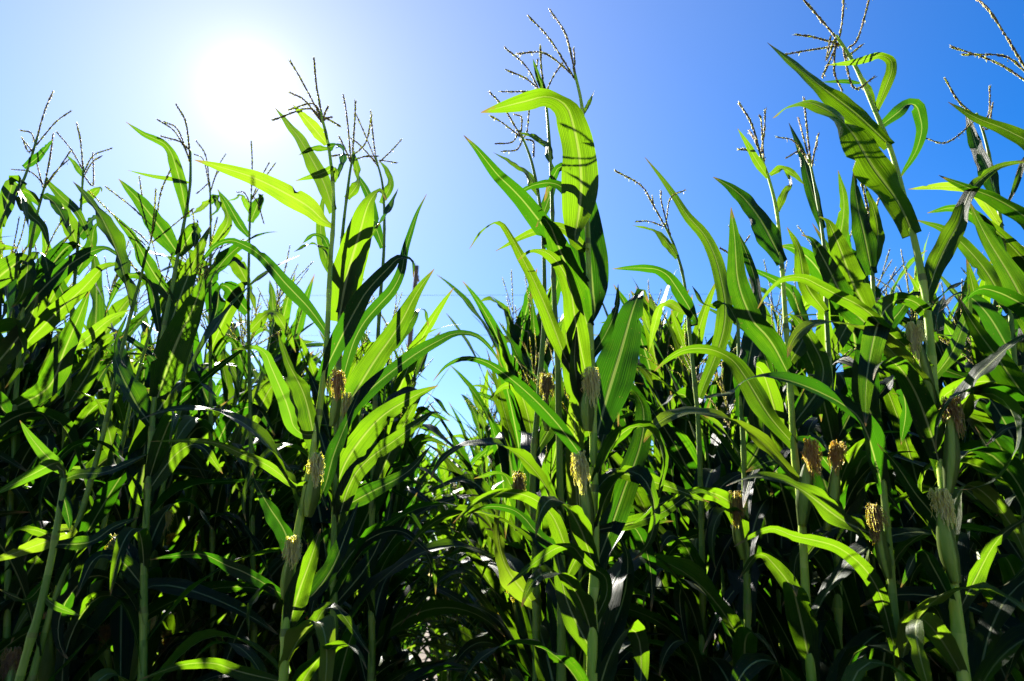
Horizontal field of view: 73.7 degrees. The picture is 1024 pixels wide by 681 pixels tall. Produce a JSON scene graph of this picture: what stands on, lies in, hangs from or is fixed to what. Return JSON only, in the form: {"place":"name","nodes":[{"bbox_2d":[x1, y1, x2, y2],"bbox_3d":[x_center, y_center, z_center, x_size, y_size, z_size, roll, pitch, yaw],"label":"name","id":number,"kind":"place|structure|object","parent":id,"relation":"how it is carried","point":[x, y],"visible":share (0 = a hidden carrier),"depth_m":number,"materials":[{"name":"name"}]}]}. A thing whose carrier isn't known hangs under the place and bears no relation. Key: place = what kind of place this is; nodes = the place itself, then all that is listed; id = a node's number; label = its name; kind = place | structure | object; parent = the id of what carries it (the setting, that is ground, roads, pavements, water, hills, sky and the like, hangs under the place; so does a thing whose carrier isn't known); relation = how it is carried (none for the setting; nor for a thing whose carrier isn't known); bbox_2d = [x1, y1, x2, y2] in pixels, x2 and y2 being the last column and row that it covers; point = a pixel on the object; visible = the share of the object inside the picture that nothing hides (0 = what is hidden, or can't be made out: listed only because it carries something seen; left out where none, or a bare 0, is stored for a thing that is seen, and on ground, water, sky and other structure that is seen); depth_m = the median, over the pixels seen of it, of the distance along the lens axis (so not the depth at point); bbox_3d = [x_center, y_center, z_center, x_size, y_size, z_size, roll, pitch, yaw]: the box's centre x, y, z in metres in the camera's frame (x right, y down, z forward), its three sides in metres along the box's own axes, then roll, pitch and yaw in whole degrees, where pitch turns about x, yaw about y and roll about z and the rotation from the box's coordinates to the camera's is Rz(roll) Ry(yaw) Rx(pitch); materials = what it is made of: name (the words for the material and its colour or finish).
{"place":"outdoors","nodes":[
{"label":"outdoors","id":0,"kind":"place"},
{"bbox_2d":[237,578,717,680],"bbox_3d":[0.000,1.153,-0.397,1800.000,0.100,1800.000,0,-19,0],"label":"ground","id":1,"kind":"structure","parent":0,"point":[422,656],"depth_m":11.42,"materials":[{"name":"soil"}]},
{"bbox_2d":[0,217,113,659],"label":"corn plant","id":2,"kind":"object","parent":1,"relation":"on","point":[2,315],"visible":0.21,"depth_m":2.28,"materials":[{"name":"green plant"}]},
{"bbox_2d":[0,231,119,642],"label":"corn plant","id":3,"kind":"object","parent":1,"relation":"on","point":[57,404],"visible":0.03,"depth_m":2.60,"materials":[{"name":"green plant"}]},
{"bbox_2d":[0,91,125,676],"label":"corn plant","id":4,"kind":"object","parent":1,"relation":"on","point":[13,342],"visible":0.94,"depth_m":1.85,"materials":[{"name":"green plant"}]},
{"bbox_2d":[0,133,127,676],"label":"corn plant","id":5,"kind":"object","parent":1,"relation":"on","point":[54,373],"visible":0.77,"depth_m":1.92,"materials":[{"name":"green plant"}]},
{"bbox_2d":[0,251,136,657],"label":"corn plant","id":6,"kind":"object","parent":1,"relation":"on","point":[120,408],"visible":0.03,"depth_m":2.60,"materials":[{"name":"green plant"}]},
{"bbox_2d":[24,317,118,679],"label":"corn plant","id":7,"kind":"object","parent":1,"relation":"on","point":[79,357],"visible":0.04,"depth_m":2.75,"materials":[{"name":"green plant"}]},
{"bbox_2d":[0,421,144,680],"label":"corn plant","id":8,"kind":"object","parent":1,"relation":"on","point":[55,539],"visible":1,"depth_m":1.21,"materials":[{"name":"green plant"}]},
{"bbox_2d":[0,280,155,630],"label":"corn plant","id":9,"kind":"object","parent":1,"relation":"on","point":[38,362],"visible":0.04,"depth_m":2.49,"materials":[{"name":"green plant"}]},
{"bbox_2d":[0,246,161,670],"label":"corn plant","id":10,"kind":"object","parent":1,"relation":"on","point":[43,304],"visible":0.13,"depth_m":2.25,"materials":[{"name":"green plant"}]},
{"bbox_2d":[0,222,203,610],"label":"corn plant","id":11,"kind":"object","parent":1,"relation":"on","point":[60,253],"visible":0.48,"depth_m":2.14,"materials":[{"name":"green plant"}]},
{"bbox_2d":[25,316,181,654],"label":"corn plant","id":12,"kind":"object","parent":1,"relation":"on","point":[146,363],"visible":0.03,"depth_m":3.08,"materials":[{"name":"green plant"}]},
{"bbox_2d":[0,123,241,680],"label":"corn plant","id":13,"kind":"object","parent":1,"relation":"on","point":[83,381],"visible":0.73,"depth_m":2.04,"materials":[{"name":"green plant"}]},
{"bbox_2d":[21,241,226,655],"bbox_3d":[-1.737,0.784,2.460,1.250,2.635,0.439,-2,-19,4],"label":"corn plant","id":14,"kind":"object","parent":1,"relation":"on","point":[98,312],"visible":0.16,"depth_m":2.80,"materials":[{"name":"green plant"}]},
{"bbox_2d":[24,253,250,680],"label":"corn plant","id":15,"kind":"object","parent":1,"relation":"on","point":[201,428],"visible":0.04,"depth_m":2.19,"materials":[{"name":"green plant"}]},
{"bbox_2d":[0,266,276,679],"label":"corn plant","id":16,"kind":"object","parent":1,"relation":"on","point":[116,505],"visible":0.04,"depth_m":2.28,"materials":[{"name":"green plant"}]},
{"bbox_2d":[0,170,278,680],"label":"corn plant","id":17,"kind":"object","parent":1,"relation":"on","point":[105,498],"visible":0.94,"depth_m":1.70,"materials":[{"name":"green plant"}]},
{"bbox_2d":[69,247,214,680],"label":"corn plant","id":18,"kind":"object","parent":1,"relation":"on","point":[115,626],"visible":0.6,"depth_m":1.74,"materials":[{"name":"green plant"}]},
{"bbox_2d":[69,288,221,524],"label":"corn plant","id":19,"kind":"object","parent":1,"relation":"on","point":[100,394],"visible":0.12,"depth_m":2.95,"materials":[{"name":"green plant"}]},
{"bbox_2d":[18,230,305,680],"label":"corn plant","id":20,"kind":"object","parent":1,"relation":"on","point":[46,672],"visible":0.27,"depth_m":1.84,"materials":[{"name":"green plant"}]},
{"bbox_2d":[45,312,282,680],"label":"corn plant","id":21,"kind":"object","parent":1,"relation":"on","point":[180,519],"visible":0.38,"depth_m":2.61,"materials":[{"name":"green plant"}]},
{"bbox_2d":[43,292,292,680],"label":"corn plant","id":22,"kind":"object","parent":1,"relation":"on","point":[186,426],"visible":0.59,"depth_m":2.33,"materials":[{"name":"green plant"}]},
{"bbox_2d":[97,219,243,678],"bbox_3d":[-1.180,0.695,2.202,0.365,2.606,1.241,16,-25,-39],"label":"corn plant","id":23,"kind":"object","parent":1,"relation":"on","point":[155,570],"visible":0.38,"depth_m":2.00,"materials":[{"name":"green plant"}]},
{"bbox_2d":[53,211,294,680],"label":"corn plant","id":24,"kind":"object","parent":1,"relation":"on","point":[224,257],"visible":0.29,"depth_m":2.06,"materials":[{"name":"green plant"}]},
{"bbox_2d":[38,102,324,680],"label":"corn plant","id":25,"kind":"object","parent":1,"relation":"on","point":[176,323],"visible":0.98,"depth_m":1.72,"materials":[{"name":"green plant"}]},
{"bbox_2d":[83,295,333,680],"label":"corn plant","id":26,"kind":"object","parent":1,"relation":"on","point":[290,456],"visible":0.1,"depth_m":2.85,"materials":[{"name":"green plant"}]},
{"bbox_2d":[99,306,323,680],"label":"corn plant","id":27,"kind":"object","parent":1,"relation":"on","point":[239,485],"visible":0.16,"depth_m":3.13,"materials":[{"name":"green plant"}]},
{"bbox_2d":[129,140,306,680],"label":"corn plant","id":28,"kind":"object","parent":1,"relation":"on","point":[217,497],"visible":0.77,"depth_m":2.28,"materials":[{"name":"green plant"}]},
{"bbox_2d":[192,306,284,679],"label":"corn plant","id":29,"kind":"object","parent":1,"relation":"on","point":[227,386],"visible":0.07,"depth_m":3.02,"materials":[{"name":"green plant"}]},
{"bbox_2d":[163,274,332,680],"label":"corn plant","id":30,"kind":"object","parent":1,"relation":"on","point":[297,325],"visible":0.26,"depth_m":3.31,"materials":[{"name":"green plant"}]},
{"bbox_2d":[160,245,361,680],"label":"corn plant","id":31,"kind":"object","parent":1,"relation":"on","point":[170,618],"visible":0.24,"depth_m":2.58,"materials":[{"name":"green plant"}]},
{"bbox_2d":[216,274,320,652],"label":"corn plant","id":32,"kind":"object","parent":1,"relation":"on","point":[275,413],"visible":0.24,"depth_m":3.24,"materials":[{"name":"green plant"}]},
{"bbox_2d":[159,141,390,676],"bbox_3d":[-0.748,0.608,2.271,0.675,2.792,0.644,-7,-20,20],"label":"corn plant","id":33,"kind":"object","parent":1,"relation":"on","point":[263,398],"visible":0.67,"depth_m":2.32,"materials":[{"name":"green plant"}]},
{"bbox_2d":[140,57,414,680],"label":"corn plant","id":34,"kind":"object","parent":1,"relation":"on","point":[303,585],"visible":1,"depth_m":1.41,"materials":[{"name":"green plant"}]},
{"bbox_2d":[224,336,371,675],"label":"corn plant","id":35,"kind":"object","parent":1,"relation":"on","point":[312,367],"visible":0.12,"depth_m":2.51,"materials":[{"name":"green plant"}]},
{"bbox_2d":[261,338,335,651],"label":"corn plant","id":36,"kind":"object","parent":1,"relation":"on","point":[307,531],"visible":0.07,"depth_m":3.47,"materials":[{"name":"green plant"}]},
{"bbox_2d":[160,366,443,674],"bbox_3d":[-0.597,1.030,2.227,0.886,2.051,0.672,3,-19,-9],"label":"corn plant","id":37,"kind":"object","parent":1,"relation":"on","point":[296,661],"visible":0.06,"depth_m":2.32,"materials":[{"name":"green plant"}]},
{"bbox_2d":[165,278,453,680],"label":"corn plant","id":38,"kind":"object","parent":1,"relation":"on","point":[239,628],"visible":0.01,"depth_m":2.19,"materials":[{"name":"green plant"}]},
{"bbox_2d":[197,331,500,680],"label":"corn plant","id":39,"kind":"object","parent":1,"relation":"on","point":[322,513],"visible":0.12,"depth_m":2.04,"materials":[{"name":"green plant"}]},
{"bbox_2d":[265,365,460,670],"bbox_3d":[-0.621,1.060,2.662,0.528,2.260,1.176,-10,-21,26],"label":"corn plant","id":40,"kind":"object","parent":1,"relation":"on","point":[417,595],"visible":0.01,"depth_m":2.76,"materials":[{"name":"green plant"}]},
{"bbox_2d":[240,288,489,680],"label":"corn plant","id":41,"kind":"object","parent":1,"relation":"on","point":[404,377],"visible":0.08,"depth_m":2.73,"materials":[{"name":"green plant"}]},
{"bbox_2d":[241,94,502,680],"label":"corn plant","id":42,"kind":"object","parent":1,"relation":"on","point":[371,376],"visible":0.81,"depth_m":1.63,"materials":[{"name":"green plant"}]},
{"bbox_2d":[273,110,488,680],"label":"corn plant","id":43,"kind":"object","parent":1,"relation":"on","point":[376,598],"visible":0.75,"depth_m":1.85,"materials":[{"name":"green plant"}]},
{"bbox_2d":[303,346,481,666],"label":"corn plant","id":44,"kind":"object","parent":1,"relation":"on","point":[418,441],"visible":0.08,"depth_m":3.06,"materials":[{"name":"green plant"}]},
{"bbox_2d":[298,323,504,680],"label":"corn plant","id":45,"kind":"object","parent":1,"relation":"on","point":[430,608],"visible":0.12,"depth_m":2.06,"materials":[{"name":"green plant"}]},
{"bbox_2d":[353,329,454,680],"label":"corn plant","id":46,"kind":"object","parent":1,"relation":"on","point":[404,550],"visible":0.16,"depth_m":2.79,"materials":[{"name":"green plant"}]},
{"bbox_2d":[397,443,483,680],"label":"corn plant","id":47,"kind":"object","parent":1,"relation":"on","point":[441,675],"visible":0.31,"depth_m":4.89,"materials":[{"name":"green plant"}]},
{"bbox_2d":[407,482,487,680],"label":"corn plant","id":48,"kind":"object","parent":1,"relation":"on","point":[461,501],"visible":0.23,"depth_m":5.06,"materials":[{"name":"green plant"}]},
{"bbox_2d":[401,386,496,680],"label":"corn plant","id":49,"kind":"object","parent":1,"relation":"on","point":[473,529],"visible":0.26,"depth_m":4.16,"materials":[{"name":"green plant"}]},
{"bbox_2d":[406,410,497,680],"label":"corn plant","id":50,"kind":"object","parent":1,"relation":"on","point":[455,650],"visible":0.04,"depth_m":3.97,"materials":[{"name":"green plant"}]},
{"bbox_2d":[413,370,494,679],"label":"corn plant","id":51,"kind":"object","parent":1,"relation":"on","point":[480,429],"visible":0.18,"depth_m":4.43,"materials":[{"name":"green plant"}]},
{"bbox_2d":[425,424,488,675],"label":"corn plant","id":52,"kind":"object","parent":1,"relation":"on","point":[483,583],"visible":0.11,"depth_m":4.55,"materials":[{"name":"green plant"}]},
{"bbox_2d":[429,392,500,677],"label":"corn plant","id":53,"kind":"object","parent":1,"relation":"on","point":[465,634],"visible":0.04,"depth_m":3.76,"materials":[{"name":"green plant"}]},
{"bbox_2d":[450,348,568,680],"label":"corn plant","id":54,"kind":"object","parent":1,"relation":"on","point":[469,646],"visible":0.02,"depth_m":2.06,"materials":[{"name":"green plant"}]},
{"bbox_2d":[398,365,625,679],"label":"corn plant","id":55,"kind":"object","parent":1,"relation":"on","point":[479,400],"visible":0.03,"depth_m":3.33,"materials":[{"name":"green plant"}]},
{"bbox_2d":[408,45,618,680],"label":"corn plant","id":56,"kind":"object","parent":1,"relation":"on","point":[547,668],"visible":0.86,"depth_m":1.42,"materials":[{"name":"green plant"}]},
{"bbox_2d":[473,331,554,601],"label":"corn plant","id":57,"kind":"object","parent":1,"relation":"on","point":[515,419],"visible":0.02,"depth_m":2.58,"materials":[{"name":"green plant"}]},
{"bbox_2d":[464,343,571,670],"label":"corn plant","id":58,"kind":"object","parent":1,"relation":"on","point":[494,617],"visible":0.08,"depth_m":2.22,"materials":[{"name":"green plant"}]},
{"bbox_2d":[473,358,569,657],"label":"corn plant","id":59,"kind":"object","parent":1,"relation":"on","point":[495,450],"visible":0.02,"depth_m":3.25,"materials":[{"name":"green plant"}]},
{"bbox_2d":[414,282,634,680],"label":"corn plant","id":60,"kind":"object","parent":1,"relation":"on","point":[489,575],"visible":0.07,"depth_m":2.72,"materials":[{"name":"green plant"}]},
{"bbox_2d":[398,321,652,680],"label":"corn plant","id":61,"kind":"object","parent":1,"relation":"on","point":[480,486],"visible":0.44,"depth_m":2.08,"materials":[{"name":"green plant"}]},
{"bbox_2d":[496,295,568,523],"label":"corn plant","id":62,"kind":"object","parent":1,"relation":"on","point":[526,339],"visible":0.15,"depth_m":2.84,"materials":[{"name":"green plant"}]},
{"bbox_2d":[416,276,672,680],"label":"corn plant","id":63,"kind":"object","parent":1,"relation":"on","point":[498,637],"visible":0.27,"depth_m":2.65,"materials":[{"name":"green plant"}]},
{"bbox_2d":[415,269,677,680],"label":"corn plant","id":64,"kind":"object","parent":1,"relation":"on","point":[506,461],"visible":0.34,"depth_m":2.97,"materials":[{"name":"green plant"}]},
{"bbox_2d":[518,406,620,668],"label":"corn plant","id":65,"kind":"object","parent":1,"relation":"on","point":[549,465],"visible":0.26,"depth_m":2.01,"materials":[{"name":"green plant"}]},
{"bbox_2d":[433,8,720,680],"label":"corn plant","id":66,"kind":"object","parent":1,"relation":"on","point":[595,617],"visible":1,"depth_m":1.31,"materials":[{"name":"green plant"}]},
{"bbox_2d":[522,365,632,675],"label":"corn plant","id":67,"kind":"object","parent":1,"relation":"on","point":[573,425],"visible":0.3,"depth_m":1.82,"materials":[{"name":"green plant"}]},
{"bbox_2d":[474,91,692,680],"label":"corn plant","id":68,"kind":"object","parent":1,"relation":"on","point":[533,443],"visible":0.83,"depth_m":1.54,"materials":[{"name":"green plant"}]},
{"bbox_2d":[496,396,673,675],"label":"corn plant","id":69,"kind":"object","parent":1,"relation":"on","point":[625,666],"visible":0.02,"depth_m":2.38,"materials":[{"name":"green plant"}]},
{"bbox_2d":[597,383,656,680],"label":"corn plant","id":70,"kind":"object","parent":1,"relation":"on","point":[634,600],"visible":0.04,"depth_m":3.02,"materials":[{"name":"green plant"}]},
{"bbox_2d":[606,403,660,669],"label":"corn plant","id":71,"kind":"object","parent":1,"relation":"on","point":[629,542],"visible":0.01,"depth_m":3.00,"materials":[{"name":"green plant"}]},
{"bbox_2d":[597,271,675,656],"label":"corn plant","id":72,"kind":"object","parent":1,"relation":"on","point":[642,499],"visible":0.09,"depth_m":2.84,"materials":[{"name":"green plant"}]},
{"bbox_2d":[531,159,791,680],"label":"corn plant","id":73,"kind":"object","parent":1,"relation":"on","point":[699,513],"visible":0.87,"depth_m":1.80,"materials":[{"name":"green plant"}]},
{"bbox_2d":[630,287,712,680],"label":"corn plant","id":74,"kind":"object","parent":1,"relation":"on","point":[657,384],"visible":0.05,"depth_m":2.73,"materials":[{"name":"green plant"}]},
{"bbox_2d":[579,225,780,680],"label":"corn plant","id":75,"kind":"object","parent":1,"relation":"on","point":[749,518],"visible":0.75,"depth_m":1.50,"materials":[{"name":"green plant"}]},
{"bbox_2d":[608,312,778,680],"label":"corn plant","id":76,"kind":"object","parent":1,"relation":"on","point":[677,526],"visible":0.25,"depth_m":2.50,"materials":[{"name":"green plant"}]},
{"bbox_2d":[631,283,778,658],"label":"corn plant","id":77,"kind":"object","parent":1,"relation":"on","point":[697,334],"visible":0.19,"depth_m":2.52,"materials":[{"name":"green plant"}]},
{"bbox_2d":[616,318,804,680],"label":"corn plant","id":78,"kind":"object","parent":1,"relation":"on","point":[676,446],"visible":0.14,"depth_m":2.14,"materials":[{"name":"green plant"}]},
{"bbox_2d":[617,310,813,656],"bbox_3d":[0.720,0.935,2.219,1.092,2.158,0.384,17,-26,-41],"label":"corn plant","id":79,"kind":"object","parent":1,"relation":"on","point":[677,334],"visible":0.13,"depth_m":2.33,"materials":[{"name":"green plant"}]},
{"bbox_2d":[646,370,814,680],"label":"corn plant","id":80,"kind":"object","parent":1,"relation":"on","point":[763,616],"visible":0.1,"depth_m":1.81,"materials":[{"name":"green plant"}]},
{"bbox_2d":[641,331,867,680],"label":"corn plant","id":81,"kind":"object","parent":1,"relation":"on","point":[767,672],"visible":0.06,"depth_m":2.30,"materials":[{"name":"green plant"}]},
{"bbox_2d":[672,304,887,680],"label":"corn plant","id":82,"kind":"object","parent":1,"relation":"on","point":[786,498],"visible":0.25,"depth_m":1.69,"materials":[{"name":"green plant"}]},
{"bbox_2d":[658,97,918,680],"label":"corn plant","id":83,"kind":"object","parent":1,"relation":"on","point":[838,427],"visible":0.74,"depth_m":1.61,"materials":[{"name":"green plant"}]},
{"bbox_2d":[643,101,972,680],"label":"corn plant","id":84,"kind":"object","parent":1,"relation":"on","point":[760,331],"visible":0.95,"depth_m":1.40,"materials":[{"name":"green plant"}]},
{"bbox_2d":[679,363,940,680],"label":"corn plant","id":85,"kind":"object","parent":1,"relation":"on","point":[722,456],"visible":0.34,"depth_m":2.00,"materials":[{"name":"green plant"}]},
{"bbox_2d":[748,260,905,676],"bbox_3d":[1.206,0.843,2.550,1.044,2.564,0.538,2,-19,-6],"label":"corn plant","id":86,"kind":"object","parent":1,"relation":"on","point":[775,317],"visible":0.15,"depth_m":2.92,"materials":[{"name":"green plant"}]},
{"bbox_2d":[697,268,987,653],"bbox_3d":[1.248,0.886,2.397,0.943,2.415,0.744,-9,-21,25],"label":"corn plant","id":87,"kind":"object","parent":1,"relation":"on","point":[795,300],"visible":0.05,"depth_m":2.62,"materials":[{"name":"green plant"}]},
{"bbox_2d":[746,294,971,680],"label":"corn plant","id":88,"kind":"object","parent":1,"relation":"on","point":[855,620],"visible":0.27,"depth_m":1.57,"materials":[{"name":"green plant"}]},
{"bbox_2d":[782,226,941,680],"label":"corn plant","id":89,"kind":"object","parent":1,"relation":"on","point":[844,377],"visible":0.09,"depth_m":2.37,"materials":[{"name":"green plant"}]},
{"bbox_2d":[727,173,1023,680],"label":"corn plant","id":90,"kind":"object","parent":1,"relation":"on","point":[840,268],"visible":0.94,"depth_m":1.27,"materials":[{"name":"green plant"}]},
{"bbox_2d":[795,223,984,680],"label":"corn plant","id":91,"kind":"object","parent":1,"relation":"on","point":[890,402],"visible":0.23,"depth_m":2.13,"materials":[{"name":"green plant"}]},
{"bbox_2d":[757,0,1023,680],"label":"corn plant","id":92,"kind":"object","parent":1,"relation":"on","point":[986,652],"visible":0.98,"depth_m":1.22,"materials":[{"name":"green plant"}]},
{"bbox_2d":[783,283,1007,680],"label":"corn plant","id":93,"kind":"object","parent":1,"relation":"on","point":[924,580],"visible":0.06,"depth_m":2.09,"materials":[{"name":"green plant"}]},
{"bbox_2d":[811,267,1014,680],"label":"corn plant","id":94,"kind":"object","parent":1,"relation":"on","point":[934,653],"visible":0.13,"depth_m":2.08,"materials":[{"name":"green plant"}]},
{"bbox_2d":[839,315,1023,679],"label":"corn plant","id":95,"kind":"object","parent":1,"relation":"on","point":[940,346],"visible":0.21,"depth_m":2.11,"materials":[{"name":"green plant"}]},
{"bbox_2d":[860,0,1023,680],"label":"corn plant","id":96,"kind":"object","parent":1,"relation":"on","point":[1006,375],"visible":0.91,"depth_m":1.33,"materials":[{"name":"green plant"}]},
{"bbox_2d":[889,78,1023,680],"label":"corn plant","id":97,"kind":"object","parent":1,"relation":"on","point":[999,329],"visible":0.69,"depth_m":1.66,"materials":[{"name":"green plant"}]},
{"bbox_2d":[892,219,1023,546],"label":"corn plant","id":98,"kind":"object","parent":1,"relation":"on","point":[1015,249],"visible":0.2,"depth_m":1.71,"materials":[{"name":"green plant"}]},
{"bbox_2d":[933,279,1000,531],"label":"corn plant","id":99,"kind":"object","parent":1,"relation":"on","point":[949,328],"visible":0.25,"depth_m":2.49,"materials":[{"name":"green plant"}]},
{"bbox_2d":[934,259,1021,552],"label":"corn plant","id":100,"kind":"object","parent":1,"relation":"on","point":[975,358],"visible":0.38,"depth_m":1.82,"materials":[{"name":"green plant"}]},
{"bbox_2d":[0,0,1023,575],"label":"sky","id":101,"kind":"structure","parent":0,"point":[667,79],"materials":[{"name":"blue"}]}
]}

